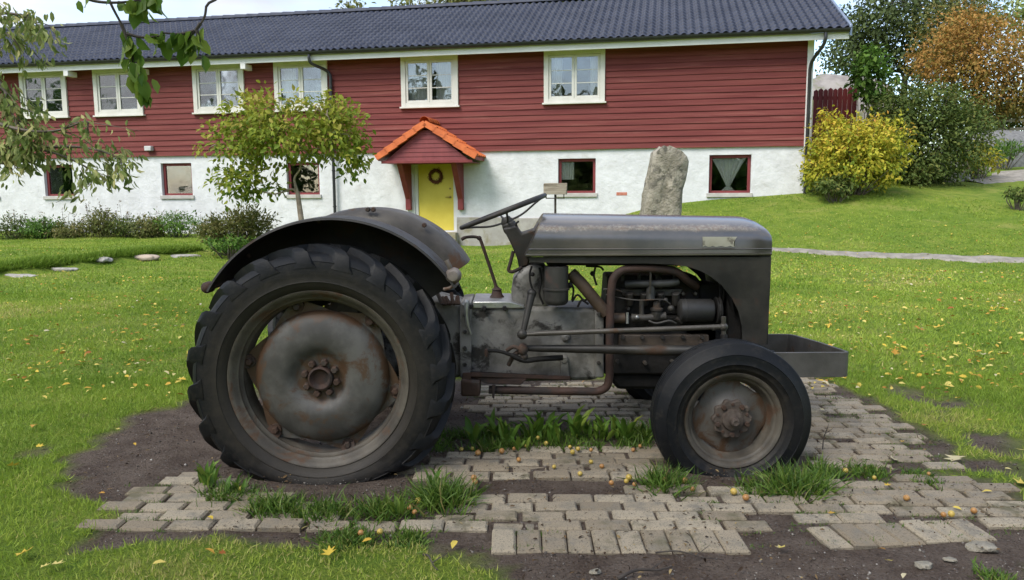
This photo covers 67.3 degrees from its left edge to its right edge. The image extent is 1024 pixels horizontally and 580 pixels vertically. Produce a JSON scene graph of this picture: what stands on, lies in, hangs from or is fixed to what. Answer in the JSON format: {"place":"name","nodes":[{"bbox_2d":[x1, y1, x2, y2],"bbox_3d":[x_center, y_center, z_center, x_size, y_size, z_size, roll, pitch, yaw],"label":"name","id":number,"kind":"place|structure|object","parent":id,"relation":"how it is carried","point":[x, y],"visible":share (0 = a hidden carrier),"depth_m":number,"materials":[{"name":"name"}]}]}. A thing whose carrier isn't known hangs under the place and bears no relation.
{"place":"outdoors","nodes":[
{"label":"outdoors","id":0,"kind":"place"},
{"bbox_2d":[0,167,1023,579],"bbox_3d":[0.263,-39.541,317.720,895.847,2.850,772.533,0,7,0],"label":"ground","id":1,"kind":"structure","parent":0,"point":[88,465],"depth_m":3.85,"materials":[{"name":"plant"}]},
{"bbox_2d":[0,209,41,239],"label":"border plant","id":2,"kind":"object","parent":1,"relation":"on","point":[14,234],"visible":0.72,"depth_m":21.41,"materials":[{"name":"green plant"}]},
{"bbox_2d":[5,274,37,277],"bbox_3d":[-7.662,-0.197,11.930,0.766,0.136,0.381,2,7,17],"label":"edging stone","id":3,"kind":"object","parent":1,"relation":"on","point":[19,275],"visible":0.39,"depth_m":11.80,"materials":[{"name":"stone"}]},
{"bbox_2d":[11,211,64,239],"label":"border plant","id":4,"kind":"object","parent":1,"relation":"on","point":[35,227],"visible":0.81,"depth_m":21.32,"materials":[{"name":"green plant"}]},
{"bbox_2d":[51,267,78,271],"bbox_3d":[-7.433,-0.308,12.710,0.633,0.143,0.321,1,7,11],"label":"edging stone","id":5,"kind":"object","parent":1,"relation":"on","point":[65,269],"visible":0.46,"depth_m":12.56,"materials":[{"name":"stone"}]},
{"bbox_2d":[43,211,98,238],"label":"border plant","id":6,"kind":"object","parent":1,"relation":"on","point":[65,231],"visible":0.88,"depth_m":21.31,"materials":[{"name":"green plant"}]},
{"bbox_2d":[0,2,148,213],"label":"willow leaved tree","id":7,"kind":"object","parent":1,"relation":"on","point":[24,154],"visible":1,"depth_m":4.91,"materials":[{"name":"green plant"}]},
{"bbox_2d":[73,200,126,237],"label":"border plant","id":8,"kind":"object","parent":1,"relation":"on","point":[95,221],"visible":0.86,"depth_m":21.35,"materials":[{"name":"green plant"}]},
{"bbox_2d":[96,256,112,262],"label":"edging stone","id":9,"kind":"object","parent":1,"relation":"on","point":[103,259],"visible":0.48,"depth_m":13.55,"materials":[{"name":"stone"}]},
{"bbox_2d":[104,207,146,236],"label":"border plant","id":10,"kind":"object","parent":1,"relation":"on","point":[121,229],"visible":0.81,"depth_m":21.32,"materials":[{"name":"green plant"}]},
{"bbox_2d":[76,0,216,108],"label":"cherry tree","id":11,"kind":"object","parent":1,"relation":"on","point":[186,45],"visible":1,"depth_m":2.90,"materials":[{"name":"green plant"}]},
{"bbox_2d":[133,254,159,260],"bbox_3d":[-6.978,-0.581,14.436,0.736,0.170,0.341,0,7,0],"label":"edging stone","id":12,"kind":"object","parent":1,"relation":"on","point":[147,257],"visible":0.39,"depth_m":14.31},
{"bbox_2d":[123,206,172,237],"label":"border plant","id":13,"kind":"object","parent":1,"relation":"on","point":[149,232],"visible":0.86,"depth_m":21.30,"materials":[{"name":"green plant"}]},
{"bbox_2d":[148,208,208,236],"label":"border plant","id":14,"kind":"object","parent":1,"relation":"on","point":[173,226],"visible":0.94,"depth_m":21.41,"materials":[{"name":"green plant"}]},
{"bbox_2d":[170,254,200,257],"bbox_3d":[-6.528,-0.640,15.144,0.794,0.120,0.341,-1,7,-6],"label":"edging stone","id":15,"kind":"object","parent":1,"relation":"on","point":[182,255],"visible":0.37,"depth_m":15.07,"materials":[{"name":"stone"}]},
{"bbox_2d":[197,233,254,258],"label":"green shrub","id":16,"kind":"object","parent":1,"relation":"on","point":[231,243],"visible":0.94,"depth_m":14.88,"materials":[{"name":"green plant"}]},
{"bbox_2d":[189,201,282,255],"bbox_3d":[-5.551,-1.214,15.566,1.833,1.155,1.417,0,7,0],"label":"brown shrub","id":17,"kind":"object","parent":1,"relation":"on","point":[248,220],"visible":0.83,"depth_m":15.38,"materials":[{"name":"green plant"}]},
{"bbox_2d":[192,80,376,220],"bbox_3d":[-4.411,-2.187,14.830,3.532,3.538,2.656,0,7,0],"label":"garden tree","id":18,"kind":"object","parent":1,"relation":"on","point":[264,128],"visible":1,"depth_m":14.53,"materials":[{"name":"green plant"}]},
{"bbox_2d":[322,546,335,554],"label":"fallen leaf","id":19,"kind":"object","parent":1,"relation":"on","point":[329,551],"visible":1,"depth_m":2.63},
{"bbox_2d":[294,515,400,556],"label":"grass tuft","id":20,"kind":"object","parent":1,"relation":"on","point":[352,536],"visible":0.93,"depth_m":2.79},
{"bbox_2d":[329,0,376,8],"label":"tree","id":21,"kind":"object","parent":1,"relation":"on","point":[347,5],"visible":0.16,"depth_m":39.41,"materials":[{"name":"green plant"}]},
{"bbox_2d":[330,482,430,526],"bbox_3d":[-0.513,0.840,3.048,0.408,0.089,0.369,-2,7,-15],"label":"grass tuft","id":22,"kind":"object","parent":1,"relation":"on","point":[376,507],"visible":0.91,"depth_m":3.03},
{"bbox_2d":[387,496,412,515],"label":"dock plant","id":23,"kind":"object","parent":1,"relation":"on","point":[400,507],"visible":0.98,"depth_m":2.98,"materials":[{"name":"green plant"}]},
{"bbox_2d":[365,518,437,561],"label":"grass tuft","id":24,"kind":"object","parent":1,"relation":"on","point":[414,535],"visible":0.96,"depth_m":2.79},
{"bbox_2d":[387,0,422,5],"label":"tree","id":25,"kind":"object","parent":1,"relation":"on","point":[404,3],"visible":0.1,"depth_m":39.59,"materials":[{"name":"green plant"}]},
{"bbox_2d":[0,0,851,245],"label":"farmhouse","id":26,"kind":"object","parent":1,"relation":"on","point":[700,84],"visible":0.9,"depth_m":20.96,"materials":[{"name":"white paint"}]},
{"bbox_2d":[18,71,70,118],"bbox_3d":[-14.059,-5.843,23.078,1.680,1.375,0.125,1,7,11],"label":"window","id":27,"kind":"structure","parent":26,"relation":"in","point":[51,86],"depth_m":23.07,"materials":[{"name":"beige paint"}]},
{"bbox_2d":[43,165,75,199],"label":"window","id":28,"kind":"structure","parent":26,"relation":"in","point":[55,180],"depth_m":23.58,"materials":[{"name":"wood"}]},
{"bbox_2d":[92,68,145,116],"bbox_3d":[-11.585,-5.797,22.602,1.680,1.375,0.125,1,7,11],"label":"window","id":29,"kind":"structure","parent":26,"relation":"in","point":[112,97],"depth_m":22.65,"materials":[{"name":"beige paint"}]},
{"bbox_2d":[160,163,194,198],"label":"window","id":30,"kind":"structure","parent":26,"relation":"in","point":[177,176],"depth_m":22.80,"materials":[{"name":"glass"}]},
{"bbox_2d":[191,64,245,114],"bbox_3d":[-8.394,-5.738,21.987,1.680,1.375,0.125,1,7,11],"label":"window","id":31,"kind":"structure","parent":26,"relation":"in","point":[210,87],"depth_m":22.04,"materials":[{"name":"beige paint"}]},
{"bbox_2d":[282,68,296,103],"bbox_3d":[-6.301,-5.748,21.791,0.420,1.130,0.044,1,7,11],"label":"curtain","id":32,"kind":"object","parent":26,"relation":"hanging from","point":[288,73],"visible":0.72,"depth_m":21.78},
{"bbox_2d":[273,60,328,111],"bbox_3d":[-5.907,-5.692,21.507,1.680,1.375,0.125,1,7,11],"label":"window","id":33,"kind":"structure","parent":26,"relation":"in","point":[277,66],"depth_m":21.51,"materials":[{"name":"beige paint"}]},
{"bbox_2d":[285,162,321,197],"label":"window","id":34,"kind":"structure","parent":26,"relation":"in","point":[291,195],"depth_m":22.01,"materials":[{"name":"wood"}]},
{"bbox_2d":[408,63,426,100],"bbox_3d":[-2.595,-5.680,21.078,0.570,1.130,0.044,1,7,11],"label":"curtain","id":35,"kind":"object","parent":26,"relation":"hanging from","point":[417,81],"visible":0.94,"depth_m":21.07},
{"bbox_2d":[399,55,459,108],"bbox_3d":[-2.238,-5.625,20.802,1.680,1.375,0.125,1,7,11],"label":"window","id":36,"kind":"structure","parent":26,"relation":"in","point":[404,61],"depth_m":20.80,"materials":[{"name":"beige paint"}]},
{"bbox_2d":[418,164,453,229],"bbox_3d":[-2.106,-2.587,21.327,1.000,1.855,0.106,1,7,11],"label":"door","id":37,"kind":"structure","parent":26,"relation":"in","point":[436,202],"depth_m":21.33,"materials":[{"name":"yellow paint"}]},
{"bbox_2d":[427,168,442,184],"bbox_3d":[-2.103,-3.141,21.226,0.492,0.496,0.174,1,7,11],"label":"wreath","id":38,"kind":"object","parent":37,"relation":"attached to","point":[433,171],"visible":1,"depth_m":21.21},
{"bbox_2d":[436,62,450,99],"bbox_3d":[-1.800,-5.665,20.925,0.550,1.130,0.044,1,7,11],"label":"curtain","id":39,"kind":"object","parent":26,"relation":"hanging from","point":[443,80],"visible":0.78,"depth_m":20.93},
{"bbox_2d":[551,58,561,95],"bbox_3d":[1.160,-5.610,20.355,0.340,1.130,0.044,1,7,11],"label":"curtain","id":40,"kind":"object","parent":26,"relation":"hanging from","point":[556,76],"visible":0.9,"depth_m":20.35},
{"bbox_2d":[562,162,573,179],"bbox_3d":[1.482,-3.204,20.642,0.370,0.480,0.044,1,7,11],"label":"curtain","id":41,"kind":"object","parent":26,"relation":"hanging from","point":[567,170],"visible":1,"depth_m":20.64,"materials":[{"name":"fabric"}]},
{"bbox_2d":[542,49,605,104],"bbox_3d":[1.621,-5.553,20.059,1.680,1.375,0.125,1,7,11],"label":"window","id":42,"kind":"structure","parent":26,"relation":"in","point":[600,98],"depth_m":20.06,"materials":[{"name":"beige paint"}]},
{"bbox_2d":[556,158,596,196],"bbox_3d":[1.732,-2.989,20.511,1.100,1.012,0.220,1,7,11],"label":"window","id":43,"kind":"structure","parent":26,"relation":"in","point":[569,193],"depth_m":20.49,"materials":[{"name":"wood"}]},
{"bbox_2d":[590,56,597,94],"bbox_3d":[2.191,-5.591,20.157,0.280,1.130,0.044,1,7,11],"label":"curtain","id":44,"kind":"object","parent":26,"relation":"hanging from","point":[593,75],"visible":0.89,"depth_m":20.16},
{"bbox_2d":[712,158,745,190],"bbox_3d":[5.591,-2.989,19.868,0.880,0.840,0.044,1,7,11],"label":"curtain","id":45,"kind":"object","parent":26,"relation":"hanging from","point":[728,168],"visible":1,"depth_m":19.86,"materials":[{"name":"fabric"}]},
{"bbox_2d":[706,155,752,196],"bbox_3d":[5.591,-2.927,19.767,1.140,1.072,0.220,1,7,11],"label":"window","id":46,"kind":"structure","parent":26,"relation":"in","point":[747,193],"depth_m":19.76,"materials":[{"name":"wood"}]},
{"bbox_2d":[422,553,446,569],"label":"twig","id":47,"kind":"object","parent":1,"relation":"on","point":[434,560],"visible":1,"depth_m":2.60,"materials":[{"name":"wood"}]},
{"bbox_2d":[381,467,493,520],"bbox_3d":[-0.270,0.803,3.101,0.454,0.149,0.414,3,8,26],"label":"grass tuft","id":48,"kind":"object","parent":1,"relation":"on","point":[448,496],"visible":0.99,"depth_m":3.09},
{"bbox_2d":[424,465,450,483],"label":"dock plant","id":49,"kind":"object","parent":1,"relation":"on","point":[437,473],"visible":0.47,"depth_m":3.30,"materials":[{"name":"green plant"}]},
{"bbox_2d":[417,0,511,6],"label":"tree","id":50,"kind":"object","parent":1,"relation":"on","point":[445,1],"visible":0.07,"depth_m":37.62,"materials":[{"name":"green plant"}]},
{"bbox_2d":[462,415,488,444],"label":"dock plant","id":51,"kind":"object","parent":1,"relation":"on","point":[472,433],"visible":0.84,"depth_m":3.85,"materials":[{"name":"green plant"}]},
{"bbox_2d":[458,428,514,453],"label":"grass tuft","id":52,"kind":"object","parent":1,"relation":"on","point":[484,447],"visible":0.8,"depth_m":3.79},
{"bbox_2d":[475,407,506,437],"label":"dock plant","id":53,"kind":"object","parent":1,"relation":"on","point":[491,420],"visible":0.75,"depth_m":3.97,"materials":[{"name":"green plant"}]},
{"bbox_2d":[480,417,521,442],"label":"dock plant","id":54,"kind":"object","parent":1,"relation":"on","point":[504,432],"visible":0.84,"depth_m":3.86,"materials":[{"name":"green plant"}]},
{"bbox_2d":[0,221,1023,460],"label":"fallen leaves","id":55,"kind":"object","parent":1,"relation":"on","point":[822,380],"depth_m":6.62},
{"bbox_2d":[38,380,1023,579],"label":"gravel grit","id":56,"kind":"object","parent":1,"relation":"on","point":[792,534],"visible":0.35,"depth_m":3.26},
{"bbox_2d":[510,412,551,440],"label":"dock plant","id":57,"kind":"object","parent":1,"relation":"on","point":[538,426],"visible":0.89,"depth_m":3.88,"materials":[{"name":"green plant"}]},
{"bbox_2d":[62,377,1023,579],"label":"leaf litter","id":58,"kind":"object","parent":1,"relation":"on","point":[618,536],"visible":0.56,"depth_m":3.14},
{"bbox_2d":[431,419,654,451],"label":"weeds","id":59,"kind":"object","parent":1,"relation":"on","point":[461,433],"visible":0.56,"depth_m":3.84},
{"bbox_2d":[523,409,569,433],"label":"dock plant","id":60,"kind":"object","parent":1,"relation":"on","point":[551,418],"visible":0.38,"depth_m":3.98,"materials":[{"name":"green plant"}]},
{"bbox_2d":[543,183,566,212],"bbox_3d":[0.561,-0.650,10.002,0.299,1.464,0.150,0,7,0],"label":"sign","id":61,"kind":"object","parent":1,"relation":"on","point":[554,188],"visible":0.77,"depth_m":9.85,"materials":[{"name":"brown wood"}]},
{"bbox_2d":[547,419,562,442],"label":"dock plant","id":62,"kind":"object","parent":1,"relation":"on","point":[554,432],"visible":0.92,"depth_m":3.84,"materials":[{"name":"green plant"}]},
{"bbox_2d":[561,404,594,438],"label":"dock plant","id":63,"kind":"object","parent":1,"relation":"on","point":[576,423],"visible":0.99,"depth_m":3.92,"materials":[{"name":"green plant"}]},
{"bbox_2d":[582,415,598,436],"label":"dock plant","id":64,"kind":"object","parent":1,"relation":"on","point":[587,426],"visible":0.58,"depth_m":3.96,"materials":[{"name":"green plant"}]},
{"bbox_2d":[589,568,600,574],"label":"pebble","id":65,"kind":"object","parent":1,"relation":"on","point":[592,571],"visible":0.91,"depth_m":2.54,"materials":[{"name":"stone"}]},
{"bbox_2d":[590,412,615,440],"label":"dock plant","id":66,"kind":"object","parent":1,"relation":"on","point":[600,428],"visible":0.99,"depth_m":3.88,"materials":[{"name":"green plant"}]},
{"bbox_2d":[596,416,616,435],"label":"dock plant","id":67,"kind":"object","parent":1,"relation":"on","point":[613,421],"visible":0.61,"depth_m":3.93,"materials":[{"name":"green plant"}]},
{"bbox_2d":[593,415,654,445],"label":"grass tuft","id":68,"kind":"object","parent":1,"relation":"on","point":[642,433],"visible":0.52,"depth_m":3.91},
{"bbox_2d":[611,414,642,441],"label":"dock plant","id":69,"kind":"object","parent":1,"relation":"on","point":[622,427],"visible":0.94,"depth_m":3.88,"materials":[{"name":"green plant"}]},
{"bbox_2d":[634,417,653,437],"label":"dock plant","id":70,"kind":"object","parent":1,"relation":"on","point":[641,427],"visible":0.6,"depth_m":3.93,"materials":[{"name":"green plant"}]},
{"bbox_2d":[617,559,672,579],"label":"twig","id":71,"kind":"object","parent":1,"relation":"on","point":[623,575],"visible":1,"depth_m":2.52,"materials":[{"name":"wood"}]},
{"bbox_2d":[614,458,707,500],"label":"grass tuft","id":72,"kind":"object","parent":1,"relation":"on","point":[670,479],"visible":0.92,"depth_m":3.26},
{"bbox_2d":[639,145,688,214],"bbox_3d":[2.337,-1.307,11.931,0.779,1.822,0.408,0,7,0],"label":"standing stone","id":73,"kind":"object","parent":1,"relation":"on","point":[665,179],"visible":0.5,"depth_m":11.73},
{"bbox_2d":[655,546,723,559],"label":"twig","id":74,"kind":"object","parent":1,"relation":"on","point":[686,552],"visible":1,"depth_m":2.65,"materials":[{"name":"wood"}]},
{"bbox_2d":[802,450,859,481],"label":"grass tuft","id":75,"kind":"object","parent":1,"relation":"on","point":[815,466],"visible":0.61,"depth_m":3.41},
{"bbox_2d":[810,87,856,174],"bbox_3d":[9.961,-4.864,23.877,1.150,2.762,0.544,0,7,0],"label":"red fence","id":76,"kind":"object","parent":1,"relation":"on","point":[822,99],"visible":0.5,"depth_m":23.73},
{"bbox_2d":[808,170,863,202],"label":"dark leafy clump","id":77,"kind":"object","parent":1,"relation":"on","point":[831,186],"visible":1,"depth_m":17.97,"materials":[{"name":"green plant"}]},
{"bbox_2d":[808,74,895,169],"bbox_3d":[12.682,-6.262,30.492,4.560,4.563,3.194,0,7,6],"label":"rock outcrop","id":78,"kind":"object","parent":1,"relation":"on","point":[828,81],"visible":0.04,"depth_m":29.32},
{"bbox_2d":[796,105,923,195],"bbox_3d":[8.334,-3.348,18.622,2.710,2.274,2.781,0,7,0],"label":"yellow shrub","id":79,"kind":"object","parent":1,"relation":"on","point":[876,160],"visible":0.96,"depth_m":18.27,"materials":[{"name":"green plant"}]},
{"bbox_2d":[836,456,904,480],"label":"grass tuft","id":80,"kind":"object","parent":1,"relation":"on","point":[872,471],"visible":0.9,"depth_m":3.44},
{"bbox_2d":[843,41,903,130],"bbox_3d":[10.555,-5.274,22.539,1.771,3.997,1.786,2,8,21],"label":"hazel bush","id":81,"kind":"object","parent":1,"relation":"on","point":[863,78],"visible":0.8,"depth_m":22.32,"materials":[{"name":"green plant"}]},
{"bbox_2d":[814,0,1000,138],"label":"dark tree","id":82,"kind":"object","parent":1,"relation":"on","point":[891,13],"visible":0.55,"depth_m":34.53,"materials":[{"name":"green plant"}]},
{"bbox_2d":[914,561,932,569],"bbox_3d":[1.382,0.924,2.586,0.066,0.020,0.047,-3,7,-17],"label":"pebble","id":83,"kind":"object","parent":1,"relation":"on","point":[923,565],"visible":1,"depth_m":2.57,"materials":[{"name":"stone"}]},
{"bbox_2d":[854,72,1013,187],"bbox_3d":[11.529,-4.185,20.944,4.021,3.383,3.628,0,7,0],"label":"green bush","id":84,"kind":"object","parent":1,"relation":"on","point":[943,117],"visible":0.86,"depth_m":20.42,"materials":[{"name":"green plant"}]},
{"bbox_2d":[942,556,956,561],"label":"pebble","id":85,"kind":"object","parent":1,"relation":"on","point":[950,559],"visible":1,"depth_m":2.62,"materials":[{"name":"stone"}]},
{"bbox_2d":[944,455,964,460],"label":"fallen leaf","id":86,"kind":"object","parent":1,"relation":"on","point":[954,457],"visible":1,"depth_m":3.58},
{"bbox_2d":[898,0,1019,132],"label":"olive tree","id":87,"kind":"object","parent":1,"relation":"on","point":[976,2],"visible":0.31,"depth_m":31.76,"materials":[{"name":"green plant"}]},
{"bbox_2d":[897,0,1023,130],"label":"orange tree","id":88,"kind":"object","parent":1,"relation":"on","point":[974,72],"visible":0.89,"depth_m":26.74,"materials":[{"name":"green plant"}]},
{"bbox_2d":[938,130,1023,167],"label":"gravel heap","id":89,"kind":"object","parent":1,"relation":"on","point":[1018,136],"visible":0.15,"depth_m":25.22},
{"bbox_2d":[965,540,997,552],"bbox_3d":[1.656,0.906,2.716,0.114,0.029,0.070,1,7,11],"label":"pebble","id":90,"kind":"object","parent":1,"relation":"on","point":[976,546],"visible":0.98,"depth_m":2.70,"materials":[{"name":"stone"}]},
{"bbox_2d":[956,136,1007,178],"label":"olive shrub","id":91,"kind":"object","parent":1,"relation":"on","point":[991,162],"visible":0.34,"depth_m":22.45,"materials":[{"name":"yellow plant"}]},
{"bbox_2d":[947,97,1023,132],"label":"undergrowth shrub","id":92,"kind":"object","parent":1,"relation":"on","point":[1013,124],"visible":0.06,"depth_m":29.71,"materials":[{"name":"green plant"}]},
{"bbox_2d":[965,555,1023,579],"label":"grass tuft","id":93,"kind":"object","parent":1,"relation":"on","point":[987,573],"visible":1,"depth_m":2.51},
{"bbox_2d":[967,116,1023,130],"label":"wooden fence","id":94,"kind":"object","parent":1,"relation":"on","point":[1017,128],"visible":0.05,"depth_m":29.38,"materials":[{"name":"brown wood"}]},
{"bbox_2d":[973,138,1023,169],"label":"verge plant","id":95,"kind":"object","parent":1,"relation":"on","point":[1011,152],"visible":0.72,"depth_m":24.00,"materials":[{"name":"green plant"}]},
{"bbox_2d":[977,0,1023,72],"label":"pale tree","id":96,"kind":"object","parent":1,"relation":"on","point":[1017,9],"visible":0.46,"depth_m":29.01,"materials":[{"name":"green plant"}]},
{"bbox_2d":[999,186,1023,210],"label":"bush","id":97,"kind":"object","parent":1,"relation":"on","point":[1015,194],"visible":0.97,"depth_m":17.36,"materials":[{"name":"green plant"}]},
{"bbox_2d":[0,191,1023,579],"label":"grass","id":98,"kind":"structure","parent":0,"point":[124,251],"depth_m":6.47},
{"bbox_2d":[0,0,1023,149],"label":"sky","id":99,"kind":"structure","parent":0,"point":[64,11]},
{"bbox_2d":[76,377,1023,554],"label":"paving","id":100,"kind":"structure","parent":0,"point":[853,528],"depth_m":3.08,"materials":[{"name":"stone"}]},
{"bbox_2d":[194,460,222,486],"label":"dock plant","id":101,"kind":"object","parent":100,"relation":"on","point":[209,473],"visible":0.99,"depth_m":3.30,"materials":[{"name":"green plant"}]},
{"bbox_2d":[190,473,266,508],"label":"grass tuft","id":102,"kind":"object","parent":100,"relation":"on","point":[223,495],"visible":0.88,"depth_m":3.19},
{"bbox_2d":[225,474,246,493],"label":"dock plant","id":103,"kind":"object","parent":100,"relation":"on","point":[236,486],"visible":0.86,"depth_m":3.22,"materials":[{"name":"green plant"}]},
{"bbox_2d":[229,481,317,520],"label":"grass tuft","id":104,"kind":"object","parent":100,"relation":"on","point":[272,504],"visible":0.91,"depth_m":3.05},
{"bbox_2d":[268,483,386,529],"bbox_3d":[-0.751,0.848,3.011,0.420,0.087,0.386,-7,10,-42],"label":"grass tuft","id":105,"kind":"object","parent":100,"relation":"on","point":[317,508],"visible":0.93,"depth_m":3.00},
{"bbox_2d":[502,436,530,450],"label":"dock plant","id":106,"kind":"object","parent":100,"relation":"on","point":[517,443],"visible":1,"depth_m":3.76,"materials":[{"name":"green plant"}]},
{"bbox_2d":[186,193,848,484],"bbox_3d":[0.093,0.168,4.072,3.099,1.352,1.488,0,7,0],"label":"tractor","id":107,"kind":"object","parent":100,"relation":"on","point":[404,326],"visible":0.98,"depth_m":3.50,"materials":[{"name":"metal"}]},
{"bbox_2d":[68,377,1023,549],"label":"joint moss","id":108,"kind":"object","parent":100,"relation":"on","point":[811,512],"visible":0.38,"depth_m":3.15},
{"bbox_2d":[722,470,780,501],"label":"grass tuft","id":109,"kind":"object","parent":100,"relation":"on","point":[752,484],"visible":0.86,"depth_m":3.22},
{"bbox_2d":[734,456,854,503],"bbox_3d":[1.205,0.781,3.243,0.438,0.140,0.410,-4,8,-28],"label":"grass tuft","id":110,"kind":"object","parent":100,"relation":"on","point":[789,480],"visible":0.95,"depth_m":3.20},
{"bbox_2d":[899,465,951,490],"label":"grass tuft","id":111,"kind":"object","parent":100,"relation":"on","point":[918,473],"visible":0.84,"depth_m":3.36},
{"bbox_2d":[772,247,1023,262],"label":"gravel path","id":112,"kind":"structure","parent":0,"point":[947,257],"depth_m":13.89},
{"bbox_2d":[970,170,1023,183],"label":"gravel path","id":113,"kind":"structure","parent":0,"point":[1009,176],"depth_m":22.63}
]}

